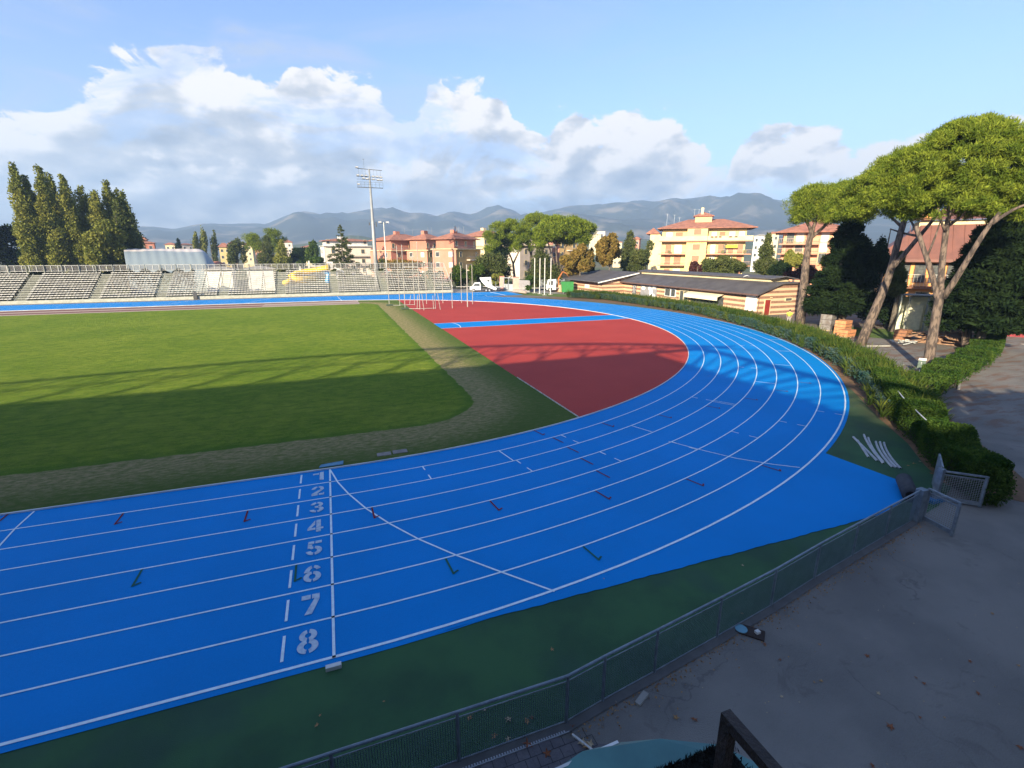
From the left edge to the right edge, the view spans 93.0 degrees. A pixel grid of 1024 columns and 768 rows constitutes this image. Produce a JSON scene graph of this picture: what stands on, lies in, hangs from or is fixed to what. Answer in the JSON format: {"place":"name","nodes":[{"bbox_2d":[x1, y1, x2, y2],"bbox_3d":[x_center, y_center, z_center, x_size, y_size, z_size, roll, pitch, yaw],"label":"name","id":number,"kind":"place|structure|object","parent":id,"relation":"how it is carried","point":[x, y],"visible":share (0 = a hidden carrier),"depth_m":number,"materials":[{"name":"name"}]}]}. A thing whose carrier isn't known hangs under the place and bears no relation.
{"place":"outdoors","nodes":[
{"label":"outdoors","id":0,"kind":"place"},
{"bbox_2d":[0,306,261,314],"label":"runway","id":1,"kind":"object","parent":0,"point":[128,310],"visible":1,"depth_m":71.08,"materials":[{"name":"blue rubber"}]},
{"bbox_2d":[0,303,265,312],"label":"runway","id":2,"kind":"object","parent":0,"point":[129,308],"visible":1,"depth_m":73.65,"materials":[{"name":"rubber"}]},
{"bbox_2d":[0,300,359,315],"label":"sand strip","id":3,"kind":"object","parent":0,"point":[315,303],"visible":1,"depth_m":75.06,"materials":[{"name":"beige sand"}]},
{"bbox_2d":[0,300,576,512],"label":"grass","id":4,"kind":"structure","parent":0,"point":[96,406],"depth_m":28.31,"materials":[{"name":"green plant"}]},
{"bbox_2d":[0,256,779,300],"bbox_3d":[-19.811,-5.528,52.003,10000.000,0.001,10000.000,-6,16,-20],"label":"ground","id":5,"kind":"structure","parent":0,"point":[241,283],"depth_m":127.22,"materials":[{"name":"grey concrete"}]},
{"bbox_2d":[0,222,26,279],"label":"dark tree","id":6,"kind":"object","parent":5,"relation":"on","point":[7,253],"visible":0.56,"depth_m":111.64,"materials":[{"name":"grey plant"}]},
{"bbox_2d":[7,161,48,279],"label":"poplar tree","id":7,"kind":"object","parent":5,"relation":"on","point":[27,241],"visible":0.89,"depth_m":102.48,"materials":[{"name":"green plant"}]},
{"bbox_2d":[20,174,56,279],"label":"poplar tree","id":8,"kind":"object","parent":5,"relation":"on","point":[27,185],"visible":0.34,"depth_m":103.88,"materials":[{"name":"green plant"}]},
{"bbox_2d":[32,163,73,278],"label":"poplar tree","id":9,"kind":"object","parent":5,"relation":"on","point":[56,239],"visible":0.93,"depth_m":104.64,"materials":[{"name":"green plant"}]},
{"bbox_2d":[46,172,74,276],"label":"poplar tree","id":10,"kind":"object","parent":5,"relation":"on","point":[55,192],"visible":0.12,"depth_m":108.66,"materials":[{"name":"green plant"}]},
{"bbox_2d":[57,173,90,278],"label":"poplar tree","id":11,"kind":"object","parent":5,"relation":"on","point":[71,215],"visible":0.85,"depth_m":106.64,"materials":[{"name":"green plant"}]},
{"bbox_2d":[72,185,107,287],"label":"poplar tree","id":12,"kind":"object","parent":5,"relation":"on","point":[82,197],"visible":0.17,"depth_m":110.18,"materials":[{"name":"green plant"}]},
{"bbox_2d":[0,268,197,299],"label":"hedge","id":13,"kind":"object","parent":5,"relation":"on","point":[91,272],"visible":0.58,"depth_m":89.70,"materials":[{"name":"grey concrete"}]},
{"bbox_2d":[83,189,121,288],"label":"poplar tree","id":14,"kind":"object","parent":5,"relation":"on","point":[97,208],"visible":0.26,"depth_m":108.79,"materials":[{"name":"green plant"}]},
{"bbox_2d":[81,219,128,290],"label":"broadleaf tree","id":15,"kind":"object","parent":5,"relation":"on","point":[104,239],"visible":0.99,"depth_m":102.12,"materials":[{"name":"green plant"}]},
{"bbox_2d":[100,179,127,287],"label":"poplar tree","id":16,"kind":"object","parent":5,"relation":"on","point":[107,195],"visible":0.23,"depth_m":110.54,"materials":[{"name":"green plant"}]},
{"bbox_2d":[111,194,144,288],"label":"broadleaf tree","id":17,"kind":"object","parent":5,"relation":"on","point":[122,214],"visible":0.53,"depth_m":107.16,"materials":[{"name":"green plant"}]},
{"bbox_2d":[124,249,215,292],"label":"air dome","id":18,"kind":"structure","parent":5,"relation":"on","point":[149,258],"depth_m":104.92,"materials":[{"name":"white plastic"}]},
{"bbox_2d":[201,266,237,291],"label":"house","id":19,"kind":"structure","parent":5,"relation":"on","point":[226,280],"depth_m":104.76,"materials":[{"name":"white metal"}]},
{"bbox_2d":[226,237,248,272],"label":"broadleaf tree","id":20,"kind":"object","parent":5,"relation":"on","point":[234,247],"visible":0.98,"depth_m":193.83,"materials":[{"name":"green plant"}]},
{"bbox_2d":[244,266,275,290],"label":"house","id":21,"kind":"structure","parent":5,"relation":"on","point":[259,270],"depth_m":108.17,"materials":[{"name":"white metal"}]},
{"bbox_2d":[241,228,287,273],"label":"umbrella pine","id":22,"kind":"object","parent":5,"relation":"on","point":[252,240],"visible":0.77,"depth_m":183.36,"materials":[{"name":"green plant"}]},
{"bbox_2d":[256,235,273,271],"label":"conifer tree","id":23,"kind":"object","parent":5,"relation":"on","point":[265,256],"visible":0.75,"depth_m":172.44,"materials":[{"name":"green plant"}]},
{"bbox_2d":[270,239,295,275],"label":"conifer tree","id":24,"kind":"object","parent":5,"relation":"on","point":[281,257],"visible":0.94,"depth_m":170.28,"materials":[{"name":"green plant"}]},
{"bbox_2d":[305,239,319,273],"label":"broadleaf tree","id":25,"kind":"object","parent":5,"relation":"on","point":[312,249],"visible":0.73,"depth_m":191.47,"materials":[{"name":"green plant"}]},
{"bbox_2d":[282,261,343,285],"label":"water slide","id":26,"kind":"object","parent":5,"relation":"on","point":[296,280],"visible":0.62,"depth_m":111.02,"materials":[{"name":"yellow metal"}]},
{"bbox_2d":[325,224,361,278],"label":"fir tree","id":27,"kind":"object","parent":5,"relation":"on","point":[340,256],"visible":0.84,"depth_m":150.01,"materials":[{"name":"green plant"}]},
{"bbox_2d":[320,236,371,274],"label":"apartment building","id":28,"kind":"structure","parent":5,"relation":"on","point":[361,249],"depth_m":186.29,"materials":[{"name":"white paint"}]},
{"bbox_2d":[355,160,382,286],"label":"floodlight mast","id":29,"kind":"object","parent":5,"relation":"on","point":[375,259],"visible":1,"depth_m":115.32,"materials":[{"name":"grey metal"}]},
{"bbox_2d":[368,228,413,277],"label":"apartment building","id":30,"kind":"structure","parent":5,"relation":"on","point":[395,239],"depth_m":164.98,"materials":[{"name":"paint"}]},
{"bbox_2d":[381,259,427,275],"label":"broadleaf tree","id":31,"kind":"object","parent":5,"relation":"on","point":[390,263],"visible":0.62,"depth_m":131.63,"materials":[{"name":"green plant"}]},
{"bbox_2d":[386,270,444,290],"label":"hedge","id":32,"kind":"object","parent":5,"relation":"on","point":[409,278],"visible":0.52,"depth_m":110.44,"materials":[{"name":"grey concrete"}]},
{"bbox_2d":[405,231,436,276],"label":"apartment building","id":33,"kind":"structure","parent":5,"relation":"on","point":[425,246],"depth_m":162.06,"materials":[{"name":"paint"}]},
{"bbox_2d":[431,226,481,280],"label":"apartment building","id":34,"kind":"structure","parent":5,"relation":"on","point":[453,248],"depth_m":147.14,"materials":[{"name":"paint"}]},
{"bbox_2d":[450,264,469,288],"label":"broadleaf tree","id":35,"kind":"object","parent":5,"relation":"on","point":[458,278],"visible":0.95,"depth_m":113.06,"materials":[{"name":"green plant"}]},
{"bbox_2d":[468,262,484,283],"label":"broadleaf tree","id":36,"kind":"object","parent":5,"relation":"on","point":[475,271],"visible":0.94,"depth_m":113.71,"materials":[{"name":"green plant"}]},
{"bbox_2d":[467,228,501,256],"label":"apartment building","id":37,"kind":"structure","parent":5,"relation":"on","point":[481,242],"depth_m":184.51,"materials":[{"name":"paint"}]},
{"bbox_2d":[473,252,507,276],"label":"broadleaf tree","id":38,"kind":"object","parent":5,"relation":"on","point":[491,264],"visible":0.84,"depth_m":116.27,"materials":[{"name":"green plant"}]},
{"bbox_2d":[490,233,512,281],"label":"dark conifer","id":39,"kind":"object","parent":5,"relation":"on","point":[505,256],"visible":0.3,"depth_m":129.79,"materials":[{"name":"green plant"}]},
{"bbox_2d":[481,218,534,276],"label":"umbrella pine","id":40,"kind":"object","parent":5,"relation":"on","point":[516,241],"visible":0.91,"depth_m":129.31,"materials":[{"name":"green plant"}]},
{"bbox_2d":[503,242,554,278],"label":"apartment building","id":41,"kind":"structure","parent":5,"relation":"on","point":[521,263],"depth_m":156.79,"materials":[{"name":"paint"}]},
{"bbox_2d":[516,211,549,272],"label":"umbrella pine","id":42,"kind":"object","parent":5,"relation":"on","point":[532,219],"visible":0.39,"depth_m":134.58,"materials":[{"name":"green plant"}]},
{"bbox_2d":[548,242,576,276],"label":"apartment building","id":43,"kind":"structure","parent":5,"relation":"on","point":[561,248],"depth_m":169.98,"materials":[{"name":"paint"}]},
{"bbox_2d":[530,213,597,278],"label":"umbrella pine","id":44,"kind":"object","parent":5,"relation":"on","point":[571,230],"visible":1,"depth_m":109.00,"materials":[{"name":"green plant"}]},
{"bbox_2d":[618,230,637,271],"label":"conifer tree","id":45,"kind":"object","parent":5,"relation":"on","point":[628,248],"visible":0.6,"depth_m":119.26,"materials":[{"name":"green plant"}]},
{"bbox_2d":[646,208,757,273],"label":"apartment building","id":46,"kind":"structure","parent":5,"relation":"on","point":[680,246],"depth_m":134.44,"materials":[{"name":"paint"}]},
{"bbox_2d":[750,234,764,271],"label":"house","id":47,"kind":"structure","parent":5,"relation":"on","point":[758,241],"depth_m":216.79,"materials":[{"name":"white paint"}]},
{"bbox_2d":[0,295,848,753],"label":"track","id":48,"kind":"structure","parent":0,"point":[44,709],"depth_m":14.42,"materials":[{"name":"blue rubber"}]},
{"bbox_2d":[297,629,317,653],"bbox_3d":[-4.417,5.562,10.509,0.426,0.006,0.707,-6,16,-20],"label":"lane number","id":49,"kind":"object","parent":48,"relation":"on","point":[303,639],"visible":1,"depth_m":10.50,"materials":[{"name":"paint"}]},
{"bbox_2d":[0,300,688,515],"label":"track kerb","id":50,"kind":"structure","parent":48,"relation":"on","point":[36,509],"depth_m":19.58,"materials":[{"name":"white metal"}]},
{"bbox_2d":[0,382,803,524],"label":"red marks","id":51,"kind":"object","parent":48,"relation":"on","point":[490,500],"visible":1,"depth_m":16.68,"materials":[{"name":"paint"}]},
{"bbox_2d":[0,292,845,745],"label":"lane lines","id":52,"kind":"object","parent":48,"relation":"on","point":[392,544],"visible":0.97,"depth_m":13.72,"materials":[{"name":"paint"}]},
{"bbox_2d":[363,291,520,295],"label":"track apron","id":53,"kind":"object","parent":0,"point":[480,294],"visible":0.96,"depth_m":98.62,"materials":[{"name":"blue rubber"}]},
{"bbox_2d":[0,297,950,767],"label":"verge","id":54,"kind":"structure","parent":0,"point":[272,723],"depth_m":9.59,"materials":[{"name":"green paint"}]},
{"bbox_2d":[280,487,928,767],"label":"fence","id":55,"kind":"object","parent":54,"relation":"on","point":[915,517],"visible":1,"depth_m":9.24,"materials":[{"name":"metal"}]},
{"bbox_2d":[7,193,974,255],"bbox_3d":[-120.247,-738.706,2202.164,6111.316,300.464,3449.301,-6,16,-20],"label":"mountains","id":56,"kind":"structure","parent":0,"point":[759,210],"depth_m":1999.73,"materials":[{"name":"grey stone"}]},
{"bbox_2d":[446,289,560,293],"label":"yard","id":57,"kind":"structure","parent":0,"point":[469,290],"depth_m":106.51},
{"bbox_2d":[470,277,502,291],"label":"pickup truck","id":58,"kind":"object","parent":57,"relation":"on","point":[486,281],"visible":0.94,"depth_m":105.06,"materials":[{"name":"white metal"}]},
{"bbox_2d":[524,242,563,288],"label":"dark conifer","id":59,"kind":"object","parent":57,"relation":"on","point":[540,256],"visible":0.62,"depth_m":113.39,"materials":[{"name":"green plant"}]},
{"bbox_2d":[0,290,1023,767],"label":"asphalt","id":60,"kind":"structure","parent":0,"point":[936,596],"depth_m":10.10,"materials":[{"name":"grey asphalt"}]},
{"bbox_2d":[0,262,452,304],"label":"bleachers","id":61,"kind":"object","parent":60,"relation":"on","point":[335,290],"visible":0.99,"depth_m":91.15,"materials":[{"name":"concrete"}]},
{"bbox_2d":[463,730,569,767],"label":"slot drain","id":62,"kind":"object","parent":60,"relation":"on","point":[516,750],"visible":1,"depth_m":8.20,"materials":[{"name":"metal"}]},
{"bbox_2d":[559,243,594,275],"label":"broadleaf tree","id":63,"kind":"object","parent":60,"relation":"on","point":[578,261],"visible":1,"depth_m":102.44,"materials":[{"name":"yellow plant"}]},
{"bbox_2d":[562,270,640,293],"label":"annex","id":64,"kind":"object","parent":60,"relation":"on","point":[605,280],"visible":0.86,"depth_m":96.15,"materials":[{"name":"stone"}]},
{"bbox_2d":[594,232,621,269],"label":"broadleaf tree","id":65,"kind":"object","parent":60,"relation":"on","point":[608,250],"visible":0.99,"depth_m":104.86,"materials":[{"name":"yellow plant"}]},
{"bbox_2d":[623,240,654,271],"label":"conifer tree","id":66,"kind":"object","parent":60,"relation":"on","point":[638,260],"visible":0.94,"depth_m":109.69,"materials":[{"name":"green plant"}]},
{"bbox_2d":[620,269,810,314],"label":"clubhouse","id":67,"kind":"structure","parent":60,"relation":"on","point":[770,294],"depth_m":71.90,"materials":[{"name":"stone"}]},
{"bbox_2d":[654,709,781,767],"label":"railing","id":68,"kind":"object","parent":60,"relation":"on","point":[731,730],"visible":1,"depth_m":1.35,"materials":[{"name":"metal"}]},
{"bbox_2d":[700,254,750,273],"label":"broadleaf tree","id":69,"kind":"object","parent":60,"relation":"on","point":[723,264],"visible":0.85,"depth_m":88.12,"materials":[{"name":"green plant"}]},
{"bbox_2d":[735,623,764,641],"bbox_3d":[5.277,5.471,10.777,0.605,0.100,0.313,8,17,28],"label":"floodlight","id":70,"kind":"object","parent":60,"relation":"on","point":[751,632],"visible":0.99,"depth_m":10.73,"materials":[{"name":"black metal"}]},
{"bbox_2d":[571,523,932,738],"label":"leaf litter","id":71,"kind":"object","parent":60,"relation":"on","point":[686,665],"visible":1,"depth_m":10.53,"materials":[{"name":"brown plant"}]},
{"bbox_2d":[751,232,780,275],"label":"conifer tree","id":72,"kind":"object","parent":60,"relation":"on","point":[765,255],"visible":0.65,"depth_m":89.81,"materials":[{"name":"green plant"}]},
{"bbox_2d":[767,259,792,275],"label":"bush","id":73,"kind":"object","parent":60,"relation":"on","point":[780,267],"visible":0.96,"depth_m":81.58,"materials":[{"name":"green plant"}]},
{"bbox_2d":[783,249,802,281],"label":"broadleaf tree","id":74,"kind":"object","parent":60,"relation":"on","point":[793,258],"visible":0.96,"depth_m":87.47,"materials":[{"name":"green plant"}]},
{"bbox_2d":[783,265,817,283],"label":"plum tree","id":75,"kind":"object","parent":60,"relation":"on","point":[796,273],"visible":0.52,"depth_m":77.89,"materials":[{"name":"purple plant"}]},
{"bbox_2d":[781,177,872,324],"bbox_3d":[35.809,-15.128,56.108,10.872,16.681,7.707,-6,16,-20],"label":"umbrella pine","id":76,"kind":"object","parent":60,"relation":"on","point":[809,200],"visible":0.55,"depth_m":54.15,"materials":[{"name":"green plant"}]},
{"bbox_2d":[819,314,836,330],"bbox_3d":[34.386,-6.728,52.859,1.324,1.750,1.124,-11,19,-36],"label":"pallet load","id":77,"kind":"object","parent":60,"relation":"on","point":[827,321],"visible":0.79,"depth_m":52.42,"materials":[{"name":"white wood"}]},
{"bbox_2d":[802,219,871,315],"bbox_3d":[35.336,-12.308,51.920,6.778,13.016,6.907,-6,16,-20],"label":"fir tree","id":78,"kind":"object","parent":60,"relation":"on","point":[839,286],"visible":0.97,"depth_m":50.90,"materials":[{"name":"green plant"}]},
{"bbox_2d":[853,223,890,291],"bbox_3d":[41.992,-13.463,58.169,6.318,11.992,5.434,14,21,43],"label":"dark conifer","id":79,"kind":"object","parent":60,"relation":"on","point":[875,259],"visible":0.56,"depth_m":56.16,"materials":[{"name":"green plant"}]},
{"bbox_2d":[854,289,894,326],"bbox_3d":[42.427,-8.685,55.200,5.729,4.312,6.446,11,18,34],"label":"dark conifer","id":80,"kind":"object","parent":60,"relation":"on","point":[885,312],"visible":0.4,"depth_m":54.03,"materials":[{"name":"green plant"}]},
{"bbox_2d":[822,142,937,345],"bbox_3d":[33.811,-12.602,45.039,9.799,17.607,7.945,10,18,32],"label":"umbrella pine","id":81,"kind":"object","parent":60,"relation":"on","point":[853,199],"visible":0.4,"depth_m":43.62,"materials":[{"name":"green plant"}]},
{"bbox_2d":[905,329,974,344],"bbox_3d":[39.499,-4.371,44.645,5.520,1.416,2.589,4,15,13],"label":"timber pile","id":82,"kind":"object","parent":60,"relation":"on","point":[951,336],"visible":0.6,"depth_m":44.59,"materials":[{"name":"brown wood"}]},
{"bbox_2d":[922,488,961,536],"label":"gate","id":83,"kind":"structure","parent":60,"relation":"on","point":[951,531],"depth_m":14.63,"materials":[{"name":"metal"}]},
{"bbox_2d":[870,366,1017,506],"bbox_3d":[18.717,1.568,22.310,1.708,2.034,15.174,7,17,24],"label":"hedge","id":84,"kind":"object","parent":60,"relation":"on","point":[957,446],"visible":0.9,"depth_m":18.42,"materials":[{"name":"green plant"}]},
{"bbox_2d":[869,109,1023,371],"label":"umbrella pine","id":85,"kind":"object","parent":60,"relation":"on","point":[931,176],"visible":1,"depth_m":31.51,"materials":[{"name":"green plant"}]},
{"bbox_2d":[908,331,1006,394],"bbox_3d":[34.615,-2.213,36.746,31.412,1.419,2.942,-13,20,-39],"label":"hedge","id":86,"kind":"object","parent":60,"relation":"on","point":[949,370],"visible":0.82,"depth_m":32.48,"materials":[{"name":"green plant"}]},
{"bbox_2d":[931,467,989,507],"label":"gate","id":87,"kind":"structure","parent":60,"relation":"on","point":[939,478],"depth_m":16.14,"materials":[{"name":"metal"}]},
{"bbox_2d":[922,217,1023,342],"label":"fir tree","id":88,"kind":"object","parent":60,"relation":"on","point":[985,297],"visible":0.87,"depth_m":38.54,"materials":[{"name":"green plant"}]},
{"bbox_2d":[0,0,1023,228],"label":"sky","id":89,"kind":"structure","parent":0,"point":[202,111],"materials":[{"name":"blue"}]},
{"bbox_2d":[474,737,606,767],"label":"paving","id":90,"kind":"structure","parent":0,"point":[555,754],"depth_m":8.13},
{"bbox_2d":[556,739,757,767],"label":"canopy","id":91,"kind":"object","parent":90,"relation":"on","point":[651,753],"visible":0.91,"depth_m":5.12,"materials":[{"name":"teal plastic"}]},
{"bbox_2d":[398,300,687,416],"bbox_3d":[2.920,-7.797,60.134,24.496,0.001,68.941,-6,16,-20],"label":"red infield area","id":92,"kind":"object","parent":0,"point":[580,368],"visible":0.98,"depth_m":42.38,"materials":[{"name":"red rubber"}]},
{"bbox_2d":[386,242,472,309],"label":"throwing cage","id":93,"kind":"object","parent":92,"relation":"on","point":[389,304],"visible":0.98,"depth_m":74.98,"materials":[{"name":"metal"}]},
{"bbox_2d":[435,315,628,327],"bbox_3d":[2.945,-7.804,60.143,24.650,0.001,4.100,-6,16,-20],"label":"runway","id":94,"kind":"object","parent":92,"relation":"on","point":[519,321],"visible":1,"depth_m":59.69,"materials":[{"name":"blue rubber"}]},
{"bbox_2d":[240,235,874,258],"bbox_3d":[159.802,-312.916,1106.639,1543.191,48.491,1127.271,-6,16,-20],"label":"hills","id":95,"kind":"structure","parent":0,"point":[749,245],"depth_m":931.88,"materials":[{"name":"green plant"}]},
{"bbox_2d":[436,453,902,633],"bbox_3d":[6.660,4.588,14.174,18.054,0.001,3.481,-10,18,-33],"label":"track apron","id":96,"kind":"object","parent":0,"point":[824,491],"visible":0.96,"depth_m":15.44,"materials":[{"name":"blue rubber"}]},
{"bbox_2d":[895,473,915,501],"bbox_3d":[13.792,3.611,16.947,0.480,0.473,1.450,9,17,29],"label":"mat roll","id":97,"kind":"object","parent":96,"relation":"on","point":[906,484],"visible":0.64,"depth_m":16.74,"materials":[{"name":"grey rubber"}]},
{"bbox_2d":[515,212,908,244],"bbox_3d":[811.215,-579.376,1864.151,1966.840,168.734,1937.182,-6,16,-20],"label":"mountains","id":98,"kind":"structure","parent":0,"point":[611,225],"depth_m":1624.71,"materials":[{"name":"grey stone"}]},
{"bbox_2d":[585,297,1023,501],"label":"soil","id":99,"kind":"structure","parent":0,"point":[851,383],"depth_m":30.42,"materials":[{"name":"brown soil"}]},
{"bbox_2d":[566,288,958,419],"bbox_3d":[21.502,-8.216,57.954,15.742,2.066,73.512,-2,15,-6],"label":"reed hedge","id":100,"kind":"object","parent":99,"relation":"on","point":[855,359],"visible":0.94,"depth_m":40.93,"materials":[{"name":"green plant"}]},
{"bbox_2d":[775,221,839,281],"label":"apartment building","id":101,"kind":"structure","parent":0,"point":[794,239],"depth_m":103.54,"materials":[{"name":"paint"}]},
{"bbox_2d":[851,327,916,338],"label":"lawn","id":102,"kind":"structure","parent":0,"point":[881,333],"depth_m":50.85,"materials":[{"name":"green plant"}]},
{"bbox_2d":[887,250,909,331],"bbox_3d":[40.476,-9.775,51.325,2.241,8.433,2.134,-6,16,-20],"label":"dark conifer","id":103,"kind":"object","parent":102,"relation":"on","point":[898,286],"visible":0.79,"depth_m":50.64,"materials":[{"name":"green plant"}]},
{"bbox_2d":[893,293,933,333],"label":"garden shed","id":104,"kind":"structure","parent":102,"relation":"on","point":[912,312],"depth_m":51.06,"materials":[{"name":"white metal"}]},
{"bbox_2d":[882,211,986,293],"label":"house","id":105,"kind":"structure","parent":0,"point":[918,280],"depth_m":62.50,"materials":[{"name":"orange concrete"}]},
{"bbox_2d":[911,263,926,282],"bbox_3d":[52.927,-14.401,63.069,1.260,2.460,0.110,10,18,32],"label":"window","id":106,"kind":"structure","parent":105,"relation":"in","point":[920,268],"depth_m":63.07,"materials":[{"name":"grey glass"}]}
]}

